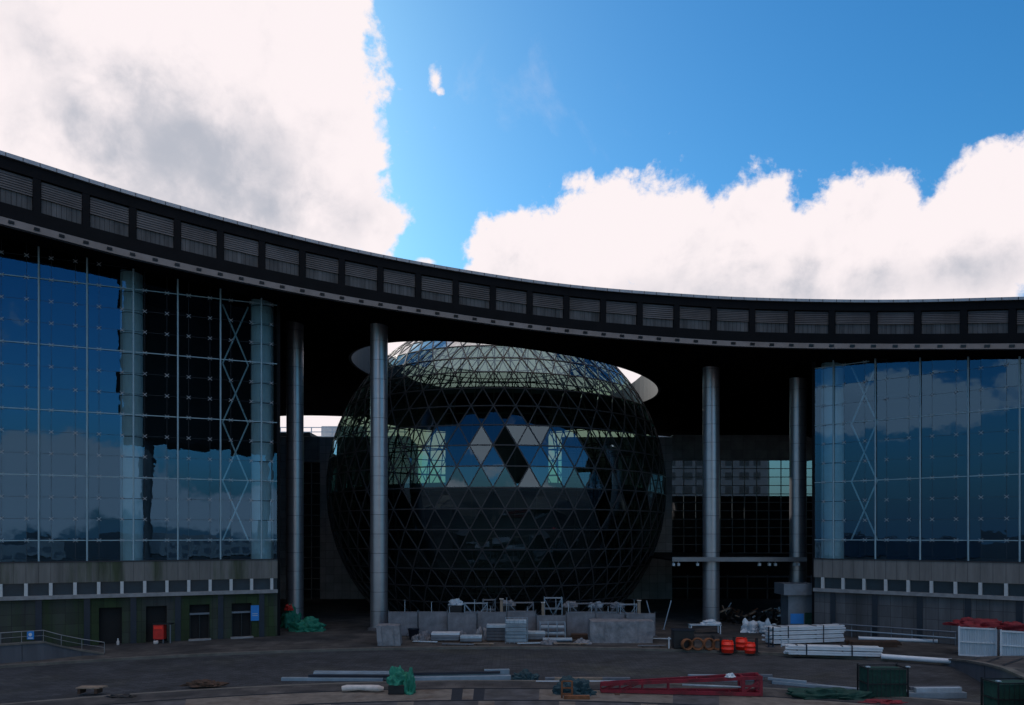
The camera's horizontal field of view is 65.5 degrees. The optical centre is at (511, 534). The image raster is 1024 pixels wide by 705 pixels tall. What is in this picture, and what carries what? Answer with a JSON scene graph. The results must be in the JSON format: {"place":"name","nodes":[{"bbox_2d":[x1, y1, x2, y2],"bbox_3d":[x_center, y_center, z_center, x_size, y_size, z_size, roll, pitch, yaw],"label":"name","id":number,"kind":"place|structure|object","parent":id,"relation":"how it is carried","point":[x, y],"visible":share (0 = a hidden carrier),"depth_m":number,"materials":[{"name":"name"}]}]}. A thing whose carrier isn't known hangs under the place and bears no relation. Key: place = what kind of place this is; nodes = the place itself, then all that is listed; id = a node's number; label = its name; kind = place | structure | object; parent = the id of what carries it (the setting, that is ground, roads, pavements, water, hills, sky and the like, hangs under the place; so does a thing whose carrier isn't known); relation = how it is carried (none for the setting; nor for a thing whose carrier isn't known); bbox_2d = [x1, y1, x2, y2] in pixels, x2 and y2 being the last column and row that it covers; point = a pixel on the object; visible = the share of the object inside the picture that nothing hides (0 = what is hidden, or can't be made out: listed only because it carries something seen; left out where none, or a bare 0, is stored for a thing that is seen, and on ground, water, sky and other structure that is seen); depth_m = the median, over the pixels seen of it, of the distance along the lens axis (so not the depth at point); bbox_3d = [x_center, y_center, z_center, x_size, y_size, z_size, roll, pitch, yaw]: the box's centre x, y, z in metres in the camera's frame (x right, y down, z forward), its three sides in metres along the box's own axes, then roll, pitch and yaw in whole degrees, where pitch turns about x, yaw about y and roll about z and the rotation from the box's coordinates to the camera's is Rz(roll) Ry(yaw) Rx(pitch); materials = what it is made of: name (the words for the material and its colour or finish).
{"place":"outdoors","nodes":[
{"label":"outdoors","id":0,"kind":"place"},
{"bbox_2d":[0,649,979,703],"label":"cobbled road","id":1,"kind":"structure","parent":0,"point":[36,683],"depth_m":57.66,"materials":[{"name":"stone"}]},
{"bbox_2d":[281,671,389,680],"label":"steel beams","id":2,"kind":"structure","parent":1,"relation":"on","point":[349,675],"depth_m":52.72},
{"bbox_2d":[413,669,510,680],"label":"steel beams","id":3,"kind":"structure","parent":1,"relation":"on","point":[494,674],"depth_m":52.65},
{"bbox_2d":[511,668,539,679],"bbox_3d":[0.811,9.299,52.888,2.088,0.741,1.374,0,0,0],"label":"tarpaulin heap","id":4,"kind":"object","parent":1,"relation":"on","point":[524,674],"visible":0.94,"depth_m":52.55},
{"bbox_2d":[536,677,629,681],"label":"steel beams","id":5,"kind":"structure","parent":1,"relation":"on","point":[591,679],"depth_m":52.07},
{"bbox_2d":[768,677,856,689],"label":"steel beams","id":6,"kind":"structure","parent":1,"relation":"on","point":[791,682],"depth_m":50.87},
{"bbox_2d":[786,687,875,699],"bbox_3d":[18.621,9.312,47.067,5.921,0.716,2.300,0,0,0],"label":"tarpaulin heap","id":7,"kind":"object","parent":1,"relation":"on","point":[840,693],"visible":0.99,"depth_m":46.38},
{"bbox_2d":[857,663,910,696],"bbox_3d":[22.103,8.690,47.462,2.550,1.960,1.540,0,0,0],"label":"cage","id":8,"kind":"object","parent":1,"relation":"on","point":[883,680],"visible":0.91,"depth_m":46.85,"materials":[{"name":"green plastic"}]},
{"bbox_2d":[906,686,966,698],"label":"steel beams","id":9,"kind":"structure","parent":1,"relation":"on","point":[942,692],"depth_m":47.04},
{"bbox_2d":[980,677,1023,704],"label":"cage","id":10,"kind":"object","parent":1,"relation":"on","point":[1001,692],"visible":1,"depth_m":42.59,"materials":[{"name":"green metal"}]},
{"bbox_2d":[10,681,977,704],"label":"step paving","id":11,"kind":"structure","parent":0,"point":[327,687],"depth_m":48.84,"materials":[{"name":"concrete"}]},
{"bbox_2d":[180,679,228,686],"bbox_3d":[-19.462,9.349,50.434,3.037,0.381,1.239,0,0,0],"label":"tarpaulin heap","id":12,"kind":"object","parent":11,"relation":"on","point":[203,683],"visible":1,"depth_m":50.14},
{"bbox_2d":[860,699,907,703],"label":"tarpaulin heap","id":13,"kind":"object","parent":11,"relation":"on","point":[885,701],"visible":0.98,"depth_m":45.29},
{"bbox_2d":[112,689,876,704],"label":"slab paving","id":14,"kind":"structure","parent":0,"point":[423,694],"depth_m":46.54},
{"bbox_2d":[342,685,383,691],"bbox_3d":[-9.079,9.325,48.588,2.554,0.449,0.778,0,0,0],"label":"wrapped roll","id":15,"kind":"object","parent":14,"relation":"on","point":[376,688],"visible":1,"depth_m":48.31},
{"bbox_2d":[386,666,415,694],"bbox_3d":[-6.697,8.724,48.100,1.830,1.633,1.218,0,0,0],"label":"green sack","id":16,"kind":"object","parent":14,"relation":"on","point":[399,680],"visible":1,"depth_m":47.71,"materials":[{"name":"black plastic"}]},
{"bbox_2d":[552,675,596,695],"bbox_3d":[3.751,9.009,47.913,2.732,1.102,1.551,0,0,9],"label":"tarpaulin heap","id":17,"kind":"object","parent":14,"relation":"on","point":[581,686],"visible":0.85,"depth_m":47.47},
{"bbox_2d":[561,680,589,698],"bbox_3d":[3.701,9.045,46.511,1.650,1.030,0.450,0,0,0],"label":"rusty frame","id":18,"kind":"object","parent":14,"relation":"on","point":[569,696],"visible":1,"depth_m":46.64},
{"bbox_2d":[600,672,762,696],"bbox_3d":[10.102,8.960,47.995,9.539,1.260,1.600,0,0,4],"label":"red boom","id":19,"kind":"object","parent":14,"relation":"on","point":[741,678],"visible":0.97,"depth_m":47.78,"materials":[{"name":"paint"},{"name":"metal"}]},
{"bbox_2d":[318,701,670,704],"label":"front paving","id":20,"kind":"structure","parent":0,"point":[494,703],"depth_m":45.26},
{"bbox_2d":[0,599,998,664],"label":"terrace paving","id":21,"kind":"structure","parent":0,"point":[347,621],"depth_m":72.36,"materials":[{"name":"concrete"}]},
{"bbox_2d":[0,630,104,663],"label":"ramp parapet","id":22,"kind":"structure","parent":21,"relation":"on","point":[21,651],"depth_m":60.34,"materials":[{"name":"concrete"}]},
{"bbox_2d":[0,239,279,645],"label":"glass wing","id":23,"kind":"structure","parent":21,"relation":"on","point":[139,468],"depth_m":78.58,"materials":[{"name":"glass"}]},
{"bbox_2d":[99,607,121,643],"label":"doorway","id":24,"kind":"structure","parent":23,"relation":"in","point":[110,619],"depth_m":69.54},
{"bbox_2d":[3,578,276,595],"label":"strip window","id":25,"kind":"structure","parent":23,"relation":"in","point":[34,589],"depth_m":70.00,"materials":[{"name":"grey glass"}]},
{"bbox_2d":[146,606,166,641],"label":"doorway","id":26,"kind":"structure","parent":23,"relation":"in","point":[154,614],"depth_m":70.93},
{"bbox_2d":[188,604,210,640],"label":"doorway","id":27,"kind":"structure","parent":23,"relation":"in","point":[199,614],"depth_m":72.42,"materials":[{"name":"grey metal"}]},
{"bbox_2d":[231,603,252,638],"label":"doorway","id":28,"kind":"structure","parent":23,"relation":"in","point":[241,623],"depth_m":73.88,"materials":[{"name":"grey metal"}]},
{"bbox_2d":[152,623,173,643],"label":"red cabinet","id":29,"kind":"object","parent":21,"relation":"on","point":[159,630],"visible":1,"depth_m":69.70,"materials":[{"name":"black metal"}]},
{"bbox_2d":[280,603,301,627],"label":"green mound","id":30,"kind":"object","parent":21,"relation":"on","point":[286,617],"visible":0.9,"depth_m":81.69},
{"bbox_2d":[286,321,303,619],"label":"round column","id":31,"kind":"structure","parent":21,"relation":"on","point":[295,463],"depth_m":82.27,"materials":[{"name":"metal"}]},
{"bbox_2d":[288,616,326,631],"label":"tarpaulin heap","id":32,"kind":"object","parent":21,"relation":"on","point":[310,624],"visible":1,"depth_m":78.24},
{"bbox_2d":[367,323,387,630],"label":"round column","id":33,"kind":"structure","parent":21,"relation":"on","point":[378,473],"depth_m":78.83,"materials":[{"name":"metal"}]},
{"bbox_2d":[376,624,401,645],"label":"covered crate","id":34,"kind":"object","parent":21,"relation":"on","point":[389,635],"visible":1,"depth_m":68.23,"materials":[{"name":"grey"}]},
{"bbox_2d":[388,610,417,635],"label":"barrier panel","id":35,"kind":"object","parent":21,"relation":"on","point":[406,620],"visible":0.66,"depth_m":74.50,"materials":[{"name":"grey concrete"}]},
{"bbox_2d":[418,610,447,634],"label":"barrier panel","id":36,"kind":"object","parent":21,"relation":"on","point":[430,621],"visible":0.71,"depth_m":74.78,"materials":[{"name":"grey concrete"}]},
{"bbox_2d":[431,631,459,641],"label":"material stack","id":37,"kind":"object","parent":21,"relation":"on","point":[446,636],"visible":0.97,"depth_m":70.71,"materials":[{"name":"grey metal"}]},
{"bbox_2d":[448,598,463,612],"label":"material bundle","id":38,"kind":"object","parent":21,"relation":"on","point":[456,604],"visible":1,"depth_m":78.50,"materials":[{"name":"white plastic"}]},
{"bbox_2d":[447,611,476,634],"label":"barrier panel","id":39,"kind":"object","parent":21,"relation":"on","point":[466,623],"visible":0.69,"depth_m":74.17,"materials":[{"name":"grey concrete"}]},
{"bbox_2d":[460,635,481,642],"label":"material stack","id":40,"kind":"object","parent":21,"relation":"on","point":[470,638],"visible":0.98,"depth_m":70.00,"materials":[{"name":"grey metal"}]},
{"bbox_2d":[477,610,506,629],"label":"barrier panel","id":41,"kind":"object","parent":21,"relation":"on","point":[484,619],"visible":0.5,"depth_m":74.48,"materials":[{"name":"grey metal"}]},
{"bbox_2d":[486,624,504,641],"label":"material stack","id":42,"kind":"object","parent":21,"relation":"on","point":[495,632],"visible":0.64,"depth_m":70.70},
{"bbox_2d":[326,341,665,614],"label":"glass globe","id":43,"kind":"object","parent":21,"relation":"on","point":[522,475],"visible":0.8,"depth_m":84.07,"materials":[{"name":"glass"}]},
{"bbox_2d":[505,617,527,643],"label":"material stack","id":44,"kind":"object","parent":21,"relation":"on","point":[516,631],"visible":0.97,"depth_m":69.70,"materials":[{"name":"grey metal"}]},
{"bbox_2d":[507,610,535,630],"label":"barrier panel","id":45,"kind":"object","parent":21,"relation":"on","point":[531,615],"visible":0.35,"depth_m":74.82,"materials":[{"name":"grey metal"}]},
{"bbox_2d":[528,631,544,640],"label":"material stack","id":46,"kind":"object","parent":21,"relation":"on","point":[536,635],"visible":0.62,"depth_m":71.40,"materials":[{"name":"grey metal"}]},
{"bbox_2d":[280,432,811,598],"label":"building","id":47,"kind":"structure","parent":21,"relation":"on","point":[754,495],"depth_m":118.29,"materials":[{"name":"glass"}]},
{"bbox_2d":[303,462,319,598],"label":"gridded window","id":48,"kind":"structure","parent":47,"relation":"in","point":[311,552],"depth_m":118.29,"materials":[{"name":"black glass"}]},
{"bbox_2d":[0,150,1023,437],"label":"curved roof","id":49,"kind":"structure","parent":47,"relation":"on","point":[338,300],"depth_m":74.06,"materials":[{"name":"metal"}]},
{"bbox_2d":[0,169,32,209],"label":"louvre window","id":50,"kind":"structure","parent":49,"relation":"in","point":[10,183],"depth_m":63.14,"materials":[{"name":"metal"}]},
{"bbox_2d":[41,182,81,223],"bbox_3d":[-36.636,-26.969,64.772,2.876,2.897,0.204,0,0,-30],"label":"louvre window","id":51,"kind":"structure","parent":49,"relation":"in","point":[49,193],"depth_m":64.74,"materials":[{"name":"metal"}]},
{"bbox_2d":[90,197,128,236],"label":"louvre window","id":52,"kind":"structure","parent":49,"relation":"in","point":[118,215],"depth_m":66.40,"materials":[{"name":"metal"}]},
{"bbox_2d":[137,210,173,247],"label":"louvre window","id":53,"kind":"structure","parent":49,"relation":"in","point":[161,228],"depth_m":67.85,"materials":[{"name":"metal"}]},
{"bbox_2d":[181,222,216,257],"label":"louvre window","id":54,"kind":"structure","parent":49,"relation":"in","point":[201,235],"depth_m":69.10,"materials":[{"name":"metal"}]},
{"bbox_2d":[224,233,257,266],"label":"louvre window","id":55,"kind":"structure","parent":49,"relation":"in","point":[240,246],"depth_m":70.21,"materials":[{"name":"metal"}]},
{"bbox_2d":[265,244,298,275],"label":"louvre window","id":56,"kind":"structure","parent":49,"relation":"in","point":[281,258],"depth_m":71.21,"materials":[{"name":"metal"}]},
{"bbox_2d":[306,253,337,283],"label":"louvre window","id":57,"kind":"structure","parent":49,"relation":"in","point":[322,268],"depth_m":72.12,"materials":[{"name":"metal"}]},
{"bbox_2d":[345,261,376,290],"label":"louvre window","id":58,"kind":"structure","parent":49,"relation":"in","point":[356,275],"depth_m":72.91,"materials":[{"name":"metal"}]},
{"bbox_2d":[384,269,414,296],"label":"louvre window","id":59,"kind":"structure","parent":49,"relation":"in","point":[403,283],"depth_m":73.61,"materials":[{"name":"metal"}]},
{"bbox_2d":[422,276,452,302],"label":"louvre window","id":60,"kind":"structure","parent":49,"relation":"in","point":[427,293],"depth_m":74.12,"materials":[{"name":"metal"}]},
{"bbox_2d":[459,282,489,308],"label":"louvre window","id":61,"kind":"structure","parent":49,"relation":"in","point":[471,301],"depth_m":74.51,"materials":[{"name":"metal"}]},
{"bbox_2d":[496,288,526,313],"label":"louvre window","id":62,"kind":"structure","parent":49,"relation":"in","point":[513,300],"depth_m":74.82,"materials":[{"name":"metal"}]},
{"bbox_2d":[533,293,562,317],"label":"louvre window","id":63,"kind":"structure","parent":49,"relation":"in","point":[546,304],"depth_m":75.04,"materials":[{"name":"metal"}]},
{"bbox_2d":[569,297,599,321],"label":"louvre window","id":64,"kind":"structure","parent":49,"relation":"in","point":[591,307],"depth_m":75.19,"materials":[{"name":"metal"}]},
{"bbox_2d":[606,301,636,324],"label":"louvre window","id":65,"kind":"structure","parent":49,"relation":"in","point":[623,312],"depth_m":75.26,"materials":[{"name":"metal"}]},
{"bbox_2d":[643,304,672,326],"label":"louvre window","id":66,"kind":"structure","parent":49,"relation":"in","point":[663,312],"depth_m":75.25,"materials":[{"name":"metal"}]},
{"bbox_2d":[680,306,710,329],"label":"louvre window","id":67,"kind":"structure","parent":49,"relation":"in","point":[690,317],"depth_m":75.12,"materials":[{"name":"metal"}]},
{"bbox_2d":[717,309,748,331],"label":"louvre window","id":68,"kind":"structure","parent":49,"relation":"in","point":[725,317],"depth_m":74.77,"materials":[{"name":"metal"}]},
{"bbox_2d":[755,310,787,332],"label":"louvre window","id":69,"kind":"structure","parent":49,"relation":"in","point":[765,320],"depth_m":74.08,"materials":[{"name":"metal"}]},
{"bbox_2d":[795,311,827,332],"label":"louvre window","id":70,"kind":"structure","parent":49,"relation":"in","point":[803,319],"depth_m":72.96,"materials":[{"name":"metal"}]},
{"bbox_2d":[835,312,869,333],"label":"louvre window","id":71,"kind":"structure","parent":49,"relation":"in","point":[846,322],"depth_m":71.47,"materials":[{"name":"metal"}]},
{"bbox_2d":[878,312,913,333],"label":"louvre window","id":72,"kind":"structure","parent":49,"relation":"in","point":[904,321],"depth_m":69.74,"materials":[{"name":"metal"}]},
{"bbox_2d":[922,311,959,333],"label":"louvre window","id":73,"kind":"structure","parent":49,"relation":"in","point":[949,320],"depth_m":67.91,"materials":[{"name":"metal"}]},
{"bbox_2d":[968,310,1007,332],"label":"louvre window","id":74,"kind":"structure","parent":49,"relation":"in","point":[993,321],"depth_m":65.90,"materials":[{"name":"metal"}]},
{"bbox_2d":[650,552,806,565],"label":"entrance canopy","id":75,"kind":"object","parent":47,"relation":"attached to","point":[678,557],"visible":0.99,"depth_m":82.25,"materials":[{"name":"metal"}]},
{"bbox_2d":[672,460,811,552],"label":"gridded window","id":76,"kind":"structure","parent":47,"relation":"in","point":[754,497],"depth_m":118.29,"materials":[{"name":"black glass"}]},
{"bbox_2d":[536,614,567,636],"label":"barrier panel","id":77,"kind":"object","parent":21,"relation":"on","point":[550,619],"visible":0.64,"depth_m":74.18,"materials":[{"name":"concrete"}]},
{"bbox_2d":[539,621,565,636],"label":"frame rack","id":78,"kind":"object","parent":21,"relation":"on","point":[556,626],"visible":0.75,"depth_m":72.40,"materials":[{"name":"grey metal"}]},
{"bbox_2d":[566,611,595,636],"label":"barrier panel","id":79,"kind":"object","parent":21,"relation":"on","point":[576,622],"visible":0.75,"depth_m":74.49,"materials":[{"name":"concrete"}]},
{"bbox_2d":[626,613,657,636],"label":"barrier panel","id":80,"kind":"object","parent":21,"relation":"on","point":[651,616],"visible":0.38,"depth_m":74.16,"materials":[{"name":"concrete"}]},
{"bbox_2d":[670,628,694,648],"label":"site box","id":81,"kind":"object","parent":21,"relation":"on","point":[678,635],"visible":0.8,"depth_m":66.06,"materials":[{"name":"black metal"}]},
{"bbox_2d":[702,366,721,624],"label":"round column","id":82,"kind":"structure","parent":21,"relation":"on","point":[711,485],"depth_m":83.28,"materials":[{"name":"metal"}]},
{"bbox_2d":[721,640,733,652],"bbox_3d":[17.409,8.981,64.303,1.011,1.038,1.011,0,0,0],"label":"plastic barrel","id":83,"kind":"object","parent":21,"relation":"on","point":[727,646],"visible":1,"depth_m":63.92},
{"bbox_2d":[720,603,740,621],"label":"scrap heap","id":84,"kind":"object","parent":21,"relation":"on","point":[726,613],"visible":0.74,"depth_m":87.06,"materials":[{"name":"black metal"}]},
{"bbox_2d":[731,610,755,623],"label":"scrap heap","id":85,"kind":"object","parent":21,"relation":"on","point":[737,618],"visible":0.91,"depth_m":85.16,"materials":[{"name":"black metal"}]},
{"bbox_2d":[740,618,759,632],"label":"bag heap","id":86,"kind":"object","parent":21,"relation":"on","point":[747,626],"visible":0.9,"depth_m":77.44,"materials":[{"name":"white plastic"}]},
{"bbox_2d":[765,607,780,623],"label":"scrap heap","id":87,"kind":"object","parent":21,"relation":"on","point":[773,615],"visible":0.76,"depth_m":85.15,"materials":[{"name":"black metal"}]},
{"bbox_2d":[774,582,811,624],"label":"kiosk","id":88,"kind":"object","parent":21,"relation":"on","point":[796,603],"visible":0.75,"depth_m":78.50,"materials":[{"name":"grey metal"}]},
{"bbox_2d":[789,377,806,581],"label":"round column","id":89,"kind":"structure","parent":21,"relation":"on","point":[797,466],"depth_m":84.27,"materials":[{"name":"metal"}]},
{"bbox_2d":[762,623,845,644],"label":"pipe stack","id":90,"kind":"object","parent":21,"relation":"on","point":[815,633],"visible":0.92,"depth_m":69.31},
{"bbox_2d":[782,643,882,657],"bbox_3d":[25.039,9.038,62.350,7.384,0.924,1.090,0,0,10],"label":"pipe stack","id":91,"kind":"object","parent":21,"relation":"on","point":[832,650],"visible":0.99,"depth_m":61.93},
{"bbox_2d":[844,640,901,646],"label":"plank stack","id":92,"kind":"object","parent":21,"relation":"on","point":[887,643],"visible":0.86,"depth_m":67.39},
{"bbox_2d":[832,623,955,644],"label":"railing","id":93,"kind":"object","parent":21,"relation":"on","point":[891,633],"visible":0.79,"depth_m":71.25,"materials":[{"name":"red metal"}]},
{"bbox_2d":[858,636,937,642],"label":"long pipe","id":94,"kind":"object","parent":21,"relation":"on","point":[900,639],"visible":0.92,"depth_m":70.72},
{"bbox_2d":[812,356,1023,647],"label":"glass wing","id":95,"kind":"structure","parent":21,"relation":"on","point":[917,512],"depth_m":78.24,"materials":[{"name":"glass"}]},
{"bbox_2d":[815,577,1023,596],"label":"strip window","id":96,"kind":"structure","parent":95,"relation":"in","point":[834,583],"depth_m":70.72,"materials":[{"name":"grey glass"}]},
{"bbox_2d":[958,626,996,656],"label":"storage shed","id":97,"kind":"structure","parent":21,"relation":"on","point":[976,642],"depth_m":62.21,"materials":[{"name":"white paint"}]},
{"bbox_2d":[942,617,1001,627],"bbox_3d":[36.634,6.867,63.158,4.433,0.735,2.054,0,0,29],"label":"red sheeting","id":98,"kind":"object","parent":97,"relation":"on","point":[976,622],"visible":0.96,"depth_m":62.58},
{"bbox_2d":[943,656,1023,681],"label":"ramp wall","id":99,"kind":"structure","parent":21,"relation":"on","point":[976,668],"depth_m":52.87,"materials":[{"name":"concrete"}]},
{"bbox_2d":[999,629,1023,655],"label":"storage shed","id":100,"kind":"structure","parent":21,"relation":"on","point":[1011,642],"depth_m":60.55,"materials":[{"name":"white paint"}]},
{"bbox_2d":[996,621,1023,630],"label":"red sheeting","id":101,"kind":"object","parent":100,"relation":"on","point":[1013,626],"visible":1,"depth_m":60.66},
{"bbox_2d":[0,0,1023,435],"label":"sky","id":102,"kind":"structure","parent":0,"point":[795,149],"materials":[{"name":"blue"}]},
{"bbox_2d":[587,618,653,642],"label":"concrete wall","id":103,"kind":"structure","parent":0,"point":[602,630],"depth_m":69.93,"materials":[{"name":"grey concrete"}]},
{"label":"ground","id":104,"kind":"structure","parent":0,"visible":0},
{"bbox_2d":[280,426,336,436],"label":"building","id":105,"kind":"structure","parent":104,"relation":"on","point":[328,431],"depth_m":234.00,"materials":[{"name":"white paint"}]},
{"bbox_2d":[0,646,942,667],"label":"terrace kerb","id":106,"kind":"structure","parent":104,"relation":"on","point":[377,648],"depth_m":65.05,"materials":[{"name":"concrete"}]},
{"bbox_2d":[881,653,951,663],"bbox_3d":[30.338,9.300,59.802,4.711,0.426,0.448,0,0,31],"label":"long pipe","id":107,"kind":"object","parent":106,"relation":"on","point":[916,658],"visible":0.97,"depth_m":59.68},
{"bbox_2d":[0,680,979,704],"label":"road kerb","id":108,"kind":"structure","parent":104,"relation":"on","point":[386,682],"depth_m":49.37,"materials":[{"name":"stone"}]},
{"bbox_2d":[98,688,889,704],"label":"step kerb","id":109,"kind":"structure","parent":104,"relation":"on","point":[437,688],"depth_m":47.26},
{"bbox_2d":[289,700,698,704],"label":"step kerb","id":110,"kind":"structure","parent":104,"relation":"on","point":[494,700],"depth_m":45.66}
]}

